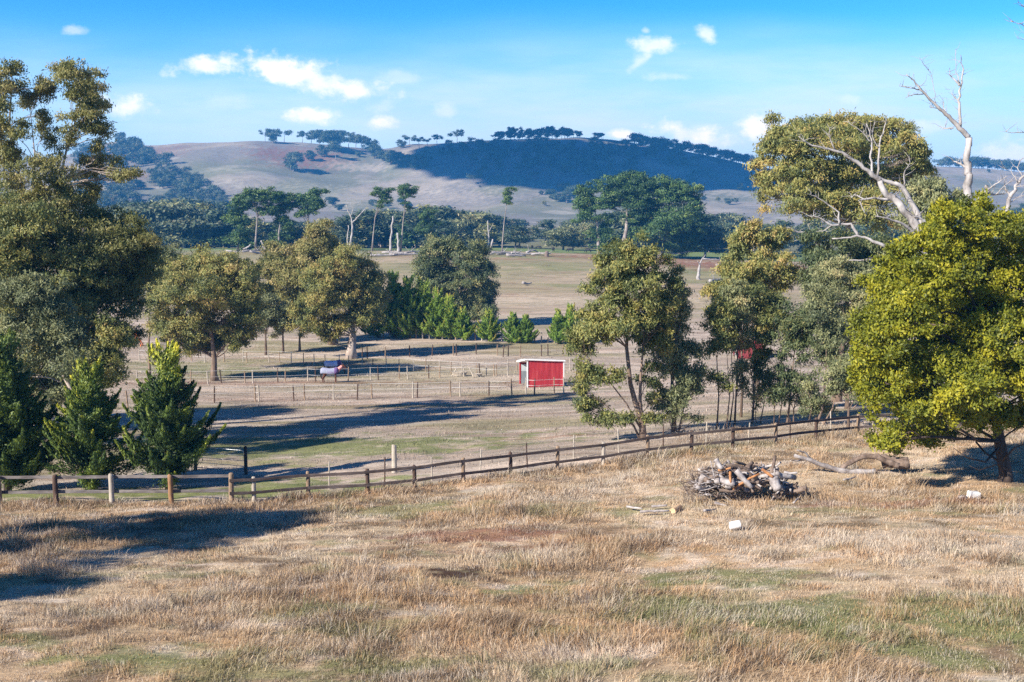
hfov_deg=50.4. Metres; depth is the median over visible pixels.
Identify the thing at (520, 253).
fallen log
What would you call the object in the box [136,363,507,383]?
wire fence
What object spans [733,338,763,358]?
horse shelter
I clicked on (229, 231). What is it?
gum tree
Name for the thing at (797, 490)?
branch
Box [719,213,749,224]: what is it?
gum tree
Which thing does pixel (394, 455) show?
strainer post
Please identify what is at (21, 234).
gum tree
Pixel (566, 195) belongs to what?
gum tree
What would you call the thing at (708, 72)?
sky
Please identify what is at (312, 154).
gum tree
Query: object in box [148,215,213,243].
gum tree
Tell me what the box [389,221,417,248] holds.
gum tree
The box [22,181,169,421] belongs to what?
gum tree
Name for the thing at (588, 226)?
gum tree
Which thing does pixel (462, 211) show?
gum tree
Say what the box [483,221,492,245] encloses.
dead tree
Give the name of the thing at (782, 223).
gum tree
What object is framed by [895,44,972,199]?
dead tree
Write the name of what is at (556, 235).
gum tree
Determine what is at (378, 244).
gum tree
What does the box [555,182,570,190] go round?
gum tree
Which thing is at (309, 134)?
gum tree
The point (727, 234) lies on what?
gum tree
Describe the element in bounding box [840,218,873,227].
gum tree
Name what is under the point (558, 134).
gum tree
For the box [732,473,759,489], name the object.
branch
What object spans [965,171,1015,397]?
dead tree
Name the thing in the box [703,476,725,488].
branch
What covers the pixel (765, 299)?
gum tree
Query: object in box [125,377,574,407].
wire fence
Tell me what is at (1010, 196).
dead tree
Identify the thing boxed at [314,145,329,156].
gum tree
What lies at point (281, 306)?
gum tree
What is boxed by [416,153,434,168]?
gum tree
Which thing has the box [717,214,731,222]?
gum tree
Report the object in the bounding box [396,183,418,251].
pine tree
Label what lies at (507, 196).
pine tree
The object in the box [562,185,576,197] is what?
gum tree
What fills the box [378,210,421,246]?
gum tree
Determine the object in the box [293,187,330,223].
pine tree
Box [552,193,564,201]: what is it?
gum tree
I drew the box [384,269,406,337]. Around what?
cypress tree
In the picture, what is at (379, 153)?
gum tree
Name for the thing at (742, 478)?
branch
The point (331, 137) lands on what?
gum tree
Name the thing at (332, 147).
gum tree
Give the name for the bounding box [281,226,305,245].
pine tree
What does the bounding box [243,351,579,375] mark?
wire fence
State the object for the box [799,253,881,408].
gum tree
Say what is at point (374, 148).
gum tree
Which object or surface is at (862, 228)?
gum tree
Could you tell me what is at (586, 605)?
weed
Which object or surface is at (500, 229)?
gum tree
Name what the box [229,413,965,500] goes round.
rail fence
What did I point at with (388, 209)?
gum tree
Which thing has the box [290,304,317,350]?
gum tree
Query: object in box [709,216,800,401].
gum tree
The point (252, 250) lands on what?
fallen log
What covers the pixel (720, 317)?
gum tree
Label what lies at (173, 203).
gum tree
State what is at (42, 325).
gum tree
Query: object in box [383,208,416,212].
gum tree
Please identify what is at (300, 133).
gum tree
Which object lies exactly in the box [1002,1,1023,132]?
dead tree
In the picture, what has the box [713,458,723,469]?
branch
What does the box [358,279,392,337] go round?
cypress tree
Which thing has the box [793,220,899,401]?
gum tree
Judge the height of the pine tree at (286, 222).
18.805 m
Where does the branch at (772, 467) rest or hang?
on the branch
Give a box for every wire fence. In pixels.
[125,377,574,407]
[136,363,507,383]
[139,349,224,362]
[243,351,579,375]
[328,409,890,488]
[362,343,576,358]
[369,327,567,342]
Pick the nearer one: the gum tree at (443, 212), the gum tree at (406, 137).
the gum tree at (443, 212)
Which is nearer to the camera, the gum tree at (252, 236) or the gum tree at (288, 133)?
the gum tree at (252, 236)
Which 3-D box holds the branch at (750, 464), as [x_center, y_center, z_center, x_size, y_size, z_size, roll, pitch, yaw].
[8.260,4.613,38.918,1.201,0.487,0.234,-4,7,-37]
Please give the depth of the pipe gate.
51.42 m
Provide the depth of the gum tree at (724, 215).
567.73 m
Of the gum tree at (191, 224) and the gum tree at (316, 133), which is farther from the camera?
the gum tree at (316, 133)
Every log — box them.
[240,247,260,251]
[370,252,397,255]
[382,249,403,253]
[389,249,417,255]
[490,248,510,254]
[506,252,525,256]
[511,251,530,254]
[670,504,681,513]
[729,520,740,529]
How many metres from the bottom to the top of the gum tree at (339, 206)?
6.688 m
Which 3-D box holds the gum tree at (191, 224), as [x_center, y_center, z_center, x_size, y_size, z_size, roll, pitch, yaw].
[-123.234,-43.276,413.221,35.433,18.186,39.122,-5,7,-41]
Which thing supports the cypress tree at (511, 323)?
on the ground at (350, 179)
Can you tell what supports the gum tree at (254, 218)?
on the ground at (350, 179)
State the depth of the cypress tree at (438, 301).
147.96 m
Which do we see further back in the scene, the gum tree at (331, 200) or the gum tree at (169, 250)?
the gum tree at (331, 200)
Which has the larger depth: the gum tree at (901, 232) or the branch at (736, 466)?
the gum tree at (901, 232)
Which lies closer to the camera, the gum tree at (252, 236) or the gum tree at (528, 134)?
the gum tree at (252, 236)
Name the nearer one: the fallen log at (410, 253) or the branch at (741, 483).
the branch at (741, 483)
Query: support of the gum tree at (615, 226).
on the ground at (350, 179)
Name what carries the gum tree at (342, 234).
on the ground at (350, 179)
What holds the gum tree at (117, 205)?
on the ground at (350, 179)
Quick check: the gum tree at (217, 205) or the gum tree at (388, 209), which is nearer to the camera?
the gum tree at (388, 209)
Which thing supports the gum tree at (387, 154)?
on the ground at (350, 179)
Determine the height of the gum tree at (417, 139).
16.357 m
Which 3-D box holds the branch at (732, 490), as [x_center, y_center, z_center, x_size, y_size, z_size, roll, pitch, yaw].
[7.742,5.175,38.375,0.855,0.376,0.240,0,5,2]
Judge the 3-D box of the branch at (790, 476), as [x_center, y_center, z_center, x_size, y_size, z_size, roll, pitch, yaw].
[9.517,4.751,38.856,1.376,0.515,0.543,0,5,0]
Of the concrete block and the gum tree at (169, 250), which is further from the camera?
the gum tree at (169, 250)
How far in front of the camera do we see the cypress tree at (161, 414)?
45.94 m
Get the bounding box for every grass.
[0,418,1023,681]
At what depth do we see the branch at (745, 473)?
38.54 m
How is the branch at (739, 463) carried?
on the branch
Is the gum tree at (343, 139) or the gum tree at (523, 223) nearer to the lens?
the gum tree at (523, 223)
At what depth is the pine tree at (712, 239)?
341.34 m
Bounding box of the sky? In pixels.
[0,0,1023,171]
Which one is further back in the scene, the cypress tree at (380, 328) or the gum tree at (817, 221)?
the gum tree at (817, 221)
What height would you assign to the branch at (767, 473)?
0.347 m
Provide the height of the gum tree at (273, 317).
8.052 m
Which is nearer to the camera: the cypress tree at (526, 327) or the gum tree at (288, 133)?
the cypress tree at (526, 327)
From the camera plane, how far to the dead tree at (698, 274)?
261.40 m
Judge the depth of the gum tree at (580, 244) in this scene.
418.06 m
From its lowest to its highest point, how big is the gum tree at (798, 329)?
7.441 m
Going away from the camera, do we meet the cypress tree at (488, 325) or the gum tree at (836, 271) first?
the gum tree at (836, 271)
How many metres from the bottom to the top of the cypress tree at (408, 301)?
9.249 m
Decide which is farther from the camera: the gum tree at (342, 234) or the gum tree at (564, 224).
the gum tree at (564, 224)
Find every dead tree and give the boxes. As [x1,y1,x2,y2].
[346,205,367,244]
[389,216,393,250]
[396,233,399,251]
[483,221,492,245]
[696,255,704,279]
[788,223,818,246]
[790,116,943,382]
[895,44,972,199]
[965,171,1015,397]
[1000,158,1023,404]
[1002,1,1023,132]
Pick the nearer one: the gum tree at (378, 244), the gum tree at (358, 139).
the gum tree at (378, 244)
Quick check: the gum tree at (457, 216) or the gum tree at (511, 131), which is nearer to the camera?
the gum tree at (457, 216)
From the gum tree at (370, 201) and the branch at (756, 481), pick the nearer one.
the branch at (756, 481)
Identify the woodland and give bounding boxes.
[69,131,1023,207]
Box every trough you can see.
[452,371,466,375]
[472,373,481,376]
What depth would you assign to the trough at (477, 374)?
111.42 m
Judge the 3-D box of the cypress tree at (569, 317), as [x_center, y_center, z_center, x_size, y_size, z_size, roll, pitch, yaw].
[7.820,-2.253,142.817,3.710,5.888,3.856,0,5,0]
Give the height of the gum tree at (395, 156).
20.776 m
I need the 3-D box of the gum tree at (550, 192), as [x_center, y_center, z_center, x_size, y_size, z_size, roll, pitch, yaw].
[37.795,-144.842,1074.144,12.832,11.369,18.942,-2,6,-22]
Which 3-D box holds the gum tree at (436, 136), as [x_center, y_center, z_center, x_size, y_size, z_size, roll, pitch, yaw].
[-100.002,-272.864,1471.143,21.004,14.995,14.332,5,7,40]
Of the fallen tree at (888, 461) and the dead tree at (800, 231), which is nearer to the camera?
the fallen tree at (888, 461)
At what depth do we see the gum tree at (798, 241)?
395.58 m
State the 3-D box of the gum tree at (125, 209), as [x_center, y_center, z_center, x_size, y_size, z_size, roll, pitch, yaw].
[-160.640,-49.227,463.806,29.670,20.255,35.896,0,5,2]
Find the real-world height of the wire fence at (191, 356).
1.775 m
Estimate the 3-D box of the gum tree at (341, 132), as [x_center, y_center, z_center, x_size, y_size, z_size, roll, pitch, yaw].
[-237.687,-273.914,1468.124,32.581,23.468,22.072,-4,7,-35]
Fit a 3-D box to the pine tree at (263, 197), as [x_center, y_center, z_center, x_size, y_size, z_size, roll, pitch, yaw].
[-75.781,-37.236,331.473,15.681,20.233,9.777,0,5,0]
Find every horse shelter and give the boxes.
[517,359,564,386]
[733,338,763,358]
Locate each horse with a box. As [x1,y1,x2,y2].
[320,364,346,382]
[324,360,345,374]
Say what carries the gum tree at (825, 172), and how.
on the ground at (350, 179)
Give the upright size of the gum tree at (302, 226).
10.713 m
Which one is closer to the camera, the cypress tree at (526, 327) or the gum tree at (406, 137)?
the cypress tree at (526, 327)
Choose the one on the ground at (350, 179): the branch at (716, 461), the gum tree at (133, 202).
the gum tree at (133, 202)
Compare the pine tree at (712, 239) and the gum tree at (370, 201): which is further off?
the gum tree at (370, 201)
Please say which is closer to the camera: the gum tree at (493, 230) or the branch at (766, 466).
the branch at (766, 466)
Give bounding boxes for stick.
[626,505,641,508]
[640,510,668,512]
[651,504,666,507]
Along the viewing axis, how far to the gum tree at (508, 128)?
1469.61 m
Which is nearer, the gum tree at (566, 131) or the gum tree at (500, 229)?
the gum tree at (500, 229)
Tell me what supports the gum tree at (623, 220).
on the ground at (350, 179)
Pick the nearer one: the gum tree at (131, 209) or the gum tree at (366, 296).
the gum tree at (366, 296)
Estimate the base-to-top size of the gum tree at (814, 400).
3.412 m
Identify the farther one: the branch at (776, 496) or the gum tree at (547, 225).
the gum tree at (547, 225)
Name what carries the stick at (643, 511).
on the ground at (350, 179)
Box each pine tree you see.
[220,191,261,250]
[237,186,286,249]
[259,190,306,245]
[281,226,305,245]
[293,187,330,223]
[368,185,396,250]
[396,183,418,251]
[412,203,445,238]
[500,186,518,251]
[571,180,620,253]
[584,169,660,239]
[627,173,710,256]
[688,224,728,257]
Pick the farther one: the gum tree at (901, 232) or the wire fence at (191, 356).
the gum tree at (901, 232)
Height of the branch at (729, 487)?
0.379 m
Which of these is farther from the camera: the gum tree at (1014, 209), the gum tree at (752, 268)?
the gum tree at (1014, 209)
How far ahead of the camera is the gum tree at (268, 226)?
434.15 m
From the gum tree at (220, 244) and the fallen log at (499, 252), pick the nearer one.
the fallen log at (499, 252)
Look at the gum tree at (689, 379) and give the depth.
57.01 m
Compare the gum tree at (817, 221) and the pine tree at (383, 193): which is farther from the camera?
the gum tree at (817, 221)
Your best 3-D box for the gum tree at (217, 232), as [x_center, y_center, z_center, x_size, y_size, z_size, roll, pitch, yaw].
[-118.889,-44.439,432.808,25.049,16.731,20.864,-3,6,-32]
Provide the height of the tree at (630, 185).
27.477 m
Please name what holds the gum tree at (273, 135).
on the ground at (350, 179)
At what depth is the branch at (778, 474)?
38.59 m
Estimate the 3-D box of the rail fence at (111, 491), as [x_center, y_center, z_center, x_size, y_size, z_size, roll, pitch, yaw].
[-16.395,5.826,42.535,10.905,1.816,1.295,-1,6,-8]
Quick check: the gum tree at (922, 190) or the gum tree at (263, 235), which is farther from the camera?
the gum tree at (263, 235)
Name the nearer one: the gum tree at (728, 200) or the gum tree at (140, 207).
the gum tree at (140, 207)
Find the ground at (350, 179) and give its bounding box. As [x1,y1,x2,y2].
[0,137,1023,681]
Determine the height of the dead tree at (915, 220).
16.191 m
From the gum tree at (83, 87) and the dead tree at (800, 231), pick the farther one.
the dead tree at (800, 231)
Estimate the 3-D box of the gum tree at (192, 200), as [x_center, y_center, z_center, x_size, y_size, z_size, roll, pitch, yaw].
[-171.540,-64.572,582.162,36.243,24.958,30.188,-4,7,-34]
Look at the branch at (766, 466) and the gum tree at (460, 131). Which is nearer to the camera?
the branch at (766, 466)
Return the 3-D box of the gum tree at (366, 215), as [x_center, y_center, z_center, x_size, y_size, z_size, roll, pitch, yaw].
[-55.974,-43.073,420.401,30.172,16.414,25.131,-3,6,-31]
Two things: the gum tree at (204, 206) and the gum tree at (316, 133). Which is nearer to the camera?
the gum tree at (204, 206)
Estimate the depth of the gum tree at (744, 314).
59.93 m
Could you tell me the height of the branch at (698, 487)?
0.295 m
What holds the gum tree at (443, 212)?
on the ground at (350, 179)
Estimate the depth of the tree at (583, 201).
335.00 m
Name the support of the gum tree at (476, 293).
on the ground at (350, 179)
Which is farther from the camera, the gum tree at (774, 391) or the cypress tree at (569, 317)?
the cypress tree at (569, 317)
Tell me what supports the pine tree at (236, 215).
on the ground at (350, 179)
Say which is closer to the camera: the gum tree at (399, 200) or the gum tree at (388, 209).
the gum tree at (388, 209)
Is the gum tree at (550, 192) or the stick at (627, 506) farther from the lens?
the gum tree at (550, 192)
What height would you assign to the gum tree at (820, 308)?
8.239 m
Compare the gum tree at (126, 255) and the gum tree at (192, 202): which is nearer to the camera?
the gum tree at (126, 255)
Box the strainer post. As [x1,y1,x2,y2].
[391,444,396,472]
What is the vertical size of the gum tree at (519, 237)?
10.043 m
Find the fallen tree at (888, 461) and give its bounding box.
[791,449,909,473]
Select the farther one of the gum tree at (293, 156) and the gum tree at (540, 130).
the gum tree at (540, 130)
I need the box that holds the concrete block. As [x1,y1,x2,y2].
[966,490,980,498]
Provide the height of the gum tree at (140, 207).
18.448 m
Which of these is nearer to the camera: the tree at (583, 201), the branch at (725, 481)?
the branch at (725, 481)
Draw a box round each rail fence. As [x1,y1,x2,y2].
[0,472,233,504]
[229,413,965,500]
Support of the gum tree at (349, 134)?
on the ground at (350, 179)
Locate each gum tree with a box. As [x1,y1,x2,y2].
[0,56,146,408]
[0,180,142,418]
[0,268,103,464]
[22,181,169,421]
[103,202,128,208]
[109,205,166,242]
[110,200,193,216]
[114,203,142,220]
[133,202,205,245]
[139,238,186,373]
[139,240,275,380]
[140,202,242,247]
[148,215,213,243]
[149,198,205,244]
[176,197,205,203]
[178,200,211,205]
[179,203,217,245]
[186,200,233,212]
[198,209,235,247]
[203,237,235,246]
[206,221,245,247]
[219,228,261,241]
[240,216,264,247]
[243,220,267,247]
[253,217,343,344]
[257,292,293,354]
[259,222,277,238]
[264,128,282,142]
[266,296,300,352]
[273,223,305,233]
[276,128,293,141]
[281,239,394,358]
[283,151,304,171]
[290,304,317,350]
[296,131,307,142]
[303,150,316,159]
[305,130,317,142]
[311,129,323,143]
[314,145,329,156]
[319,130,342,151]
[324,219,359,241]
[325,197,339,204]
[326,144,342,159]
[329,129,346,142]
[329,223,369,245]
[334,204,344,209]
[334,208,400,247]
[334,215,394,246]
[336,218,378,244]
[340,134,360,150]
[344,132,363,146]
[348,135,368,151]
[355,150,362,156]
[358,241,387,246]
[360,136,378,149]
[366,207,420,246]
[367,144,383,157]
[368,199,376,205]
[375,150,385,159]
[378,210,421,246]
[380,150,396,164]
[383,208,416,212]
[389,151,404,166]
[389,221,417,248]
[395,139,407,147]
[396,198,404,204]
[399,153,411,165]
[400,219,459,243]
[402,134,416,145]
[406,233,501,326]
[408,153,421,169]
[408,205,458,246]
[411,136,422,142]
[413,204,439,210]
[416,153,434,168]
[431,134,442,139]
[441,210,495,247]
[447,129,464,141]
[448,212,472,236]
[457,209,481,215]
[465,215,502,243]
[472,222,500,244]
[490,225,514,245]
[493,215,521,226]
[494,131,505,138]
[495,224,543,247]
[502,218,529,228]
[507,127,524,138]
[507,128,516,138]
[507,229,529,245]
[519,126,531,131]
[522,131,533,137]
[529,219,556,244]
[537,125,553,136]
[540,224,591,249]
[541,126,554,137]
[544,189,556,198]
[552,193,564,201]
[553,129,561,137]
[553,219,590,245]
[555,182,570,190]
[560,190,573,202]
[561,128,570,137]
[561,226,687,440]
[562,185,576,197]
[562,228,588,249]
[578,222,596,248]
[588,224,615,247]
[598,209,658,247]
[615,208,682,244]
[643,262,716,433]
[659,204,706,212]
[663,208,716,249]
[693,212,723,251]
[695,293,742,429]
[697,256,778,416]
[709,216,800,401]
[712,274,761,426]
[715,212,751,222]
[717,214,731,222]
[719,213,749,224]
[720,222,744,249]
[724,198,733,204]
[724,229,737,238]
[735,279,787,423]
[742,107,940,392]
[755,365,790,423]
[760,297,821,423]
[761,219,800,254]
[790,224,827,252]
[791,369,842,424]
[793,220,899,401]
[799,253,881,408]
[799,281,851,425]
[800,215,832,231]
[817,353,862,429]
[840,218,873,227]
[841,225,868,235]
[858,222,898,235]
[869,226,904,240]
[886,173,963,380]
[897,227,910,235]
[1009,207,1022,213]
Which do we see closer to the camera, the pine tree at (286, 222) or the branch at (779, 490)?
the branch at (779, 490)
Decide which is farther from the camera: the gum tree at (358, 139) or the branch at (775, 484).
the gum tree at (358, 139)
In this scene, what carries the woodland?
on the ground at (350, 179)
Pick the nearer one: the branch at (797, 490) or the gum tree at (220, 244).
the branch at (797, 490)
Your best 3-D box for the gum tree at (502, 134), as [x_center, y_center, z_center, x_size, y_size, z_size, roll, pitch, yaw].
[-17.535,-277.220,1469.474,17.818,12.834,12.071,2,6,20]
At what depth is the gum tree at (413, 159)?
1253.84 m
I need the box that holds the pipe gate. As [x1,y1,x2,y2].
[194,446,247,474]
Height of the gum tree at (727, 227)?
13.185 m
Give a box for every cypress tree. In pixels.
[0,327,65,490]
[33,355,143,489]
[114,338,226,489]
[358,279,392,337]
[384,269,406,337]
[391,274,424,337]
[409,276,435,337]
[423,286,454,338]
[433,293,464,339]
[451,306,476,339]
[474,307,504,341]
[499,311,521,342]
[513,313,539,342]
[546,308,565,343]
[561,301,578,343]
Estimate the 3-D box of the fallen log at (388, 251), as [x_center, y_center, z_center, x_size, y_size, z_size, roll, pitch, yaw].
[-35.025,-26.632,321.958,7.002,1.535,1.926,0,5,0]
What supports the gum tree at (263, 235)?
on the ground at (350, 179)
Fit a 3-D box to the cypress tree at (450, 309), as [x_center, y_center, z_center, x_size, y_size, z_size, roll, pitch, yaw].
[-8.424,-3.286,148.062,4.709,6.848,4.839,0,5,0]
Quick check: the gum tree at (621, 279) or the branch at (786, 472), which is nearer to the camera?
the branch at (786, 472)
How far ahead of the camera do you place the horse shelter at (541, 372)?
100.43 m
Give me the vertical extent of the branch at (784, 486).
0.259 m
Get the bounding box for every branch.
[695,484,711,490]
[698,474,705,484]
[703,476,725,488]
[706,480,719,489]
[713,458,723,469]
[714,478,734,487]
[717,463,752,477]
[719,482,742,492]
[724,471,756,479]
[725,477,737,489]
[729,471,731,482]
[731,461,753,477]
[732,460,746,465]
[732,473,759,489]
[734,469,752,488]
[734,476,759,486]
[741,485,749,492]
[744,484,762,490]
[753,464,771,471]
[758,468,796,479]
[761,468,773,477]
[762,455,776,486]
[768,475,782,491]
[770,474,787,501]
[772,483,790,498]
[775,470,782,479]
[778,485,806,495]
[781,484,791,490]
[784,471,797,473]
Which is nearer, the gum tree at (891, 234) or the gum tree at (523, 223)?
the gum tree at (891, 234)
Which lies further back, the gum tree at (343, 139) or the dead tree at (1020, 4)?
the gum tree at (343, 139)
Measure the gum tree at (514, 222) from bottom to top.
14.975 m
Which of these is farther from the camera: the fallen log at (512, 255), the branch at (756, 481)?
the fallen log at (512, 255)
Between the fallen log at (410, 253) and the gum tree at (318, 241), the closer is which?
the gum tree at (318, 241)
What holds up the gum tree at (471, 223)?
on the ground at (350, 179)
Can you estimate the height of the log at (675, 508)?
0.220 m
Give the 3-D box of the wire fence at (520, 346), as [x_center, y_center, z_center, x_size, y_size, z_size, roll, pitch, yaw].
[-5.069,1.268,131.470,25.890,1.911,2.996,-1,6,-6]
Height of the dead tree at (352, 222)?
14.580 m
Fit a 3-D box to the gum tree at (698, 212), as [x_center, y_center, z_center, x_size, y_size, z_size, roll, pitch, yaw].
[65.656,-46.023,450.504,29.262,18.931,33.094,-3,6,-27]
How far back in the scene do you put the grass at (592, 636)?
27.60 m
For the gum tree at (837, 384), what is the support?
on the ground at (350, 179)
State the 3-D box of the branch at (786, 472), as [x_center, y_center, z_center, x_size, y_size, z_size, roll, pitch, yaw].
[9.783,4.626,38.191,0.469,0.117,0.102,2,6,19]
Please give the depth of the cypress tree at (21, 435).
45.77 m
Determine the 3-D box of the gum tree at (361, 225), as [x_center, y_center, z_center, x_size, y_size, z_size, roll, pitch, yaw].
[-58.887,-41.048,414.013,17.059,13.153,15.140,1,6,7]
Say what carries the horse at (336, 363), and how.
on the ground at (350, 179)
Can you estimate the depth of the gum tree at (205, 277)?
106.27 m
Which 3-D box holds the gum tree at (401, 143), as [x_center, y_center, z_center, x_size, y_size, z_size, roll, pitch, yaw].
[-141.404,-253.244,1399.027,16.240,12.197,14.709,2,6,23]
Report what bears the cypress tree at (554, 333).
on the ground at (350, 179)
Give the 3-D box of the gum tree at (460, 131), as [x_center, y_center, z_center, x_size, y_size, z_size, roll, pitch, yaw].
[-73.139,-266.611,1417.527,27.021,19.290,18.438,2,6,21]
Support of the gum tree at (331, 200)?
on the ground at (350, 179)
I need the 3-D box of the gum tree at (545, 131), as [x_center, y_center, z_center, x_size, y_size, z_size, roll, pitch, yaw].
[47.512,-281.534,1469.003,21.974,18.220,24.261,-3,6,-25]
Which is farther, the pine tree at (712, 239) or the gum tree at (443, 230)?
the gum tree at (443, 230)
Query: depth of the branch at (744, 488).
38.63 m
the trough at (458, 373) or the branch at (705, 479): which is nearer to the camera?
the branch at (705, 479)
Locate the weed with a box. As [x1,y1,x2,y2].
[581,589,588,615]
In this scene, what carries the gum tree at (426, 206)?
on the ground at (350, 179)
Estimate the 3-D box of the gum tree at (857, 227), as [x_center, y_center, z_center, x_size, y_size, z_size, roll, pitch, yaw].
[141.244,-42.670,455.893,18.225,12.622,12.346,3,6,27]
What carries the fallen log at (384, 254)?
on the ground at (350, 179)
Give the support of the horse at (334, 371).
on the ground at (350, 179)
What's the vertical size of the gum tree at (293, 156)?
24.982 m
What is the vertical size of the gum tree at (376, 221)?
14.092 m
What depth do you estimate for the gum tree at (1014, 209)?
847.85 m
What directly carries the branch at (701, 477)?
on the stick
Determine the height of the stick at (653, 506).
0.106 m
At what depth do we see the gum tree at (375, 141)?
1407.55 m
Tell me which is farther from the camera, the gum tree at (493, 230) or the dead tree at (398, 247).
the gum tree at (493, 230)
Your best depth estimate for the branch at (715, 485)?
38.62 m
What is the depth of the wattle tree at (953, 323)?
38.44 m
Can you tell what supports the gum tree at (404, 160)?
on the ground at (350, 179)
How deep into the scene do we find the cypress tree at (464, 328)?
146.98 m
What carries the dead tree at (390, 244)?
on the ground at (350, 179)
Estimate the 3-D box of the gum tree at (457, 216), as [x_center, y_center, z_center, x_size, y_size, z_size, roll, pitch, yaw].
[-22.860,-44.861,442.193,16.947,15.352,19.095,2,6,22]
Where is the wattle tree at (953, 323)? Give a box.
[843,188,1023,482]
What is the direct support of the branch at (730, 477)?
on the branch at (725, 481)
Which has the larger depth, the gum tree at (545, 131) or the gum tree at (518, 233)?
the gum tree at (545, 131)
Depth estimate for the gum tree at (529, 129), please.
1463.97 m
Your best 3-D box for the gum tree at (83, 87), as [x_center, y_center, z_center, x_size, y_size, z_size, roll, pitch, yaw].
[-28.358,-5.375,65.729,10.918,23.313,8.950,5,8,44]
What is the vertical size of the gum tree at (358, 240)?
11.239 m
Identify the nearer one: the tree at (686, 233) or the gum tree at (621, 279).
the gum tree at (621, 279)
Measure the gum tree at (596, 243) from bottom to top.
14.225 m
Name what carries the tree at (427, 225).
on the ground at (350, 179)
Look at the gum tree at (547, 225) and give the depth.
515.62 m
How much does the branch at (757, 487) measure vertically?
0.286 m
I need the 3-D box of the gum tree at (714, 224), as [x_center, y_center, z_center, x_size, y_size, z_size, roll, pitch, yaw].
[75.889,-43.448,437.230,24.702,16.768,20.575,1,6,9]
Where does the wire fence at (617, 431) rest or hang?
on the ground at (350, 179)
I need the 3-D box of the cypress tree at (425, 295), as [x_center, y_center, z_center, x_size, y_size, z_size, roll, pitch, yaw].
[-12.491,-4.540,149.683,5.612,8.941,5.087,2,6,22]
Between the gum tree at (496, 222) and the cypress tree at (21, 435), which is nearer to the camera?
the cypress tree at (21, 435)
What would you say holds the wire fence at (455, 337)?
on the ground at (350, 179)
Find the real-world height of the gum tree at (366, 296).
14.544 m
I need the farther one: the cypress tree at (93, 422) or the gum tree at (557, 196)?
the gum tree at (557, 196)
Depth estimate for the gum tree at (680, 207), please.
512.12 m
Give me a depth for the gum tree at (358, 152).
1361.56 m

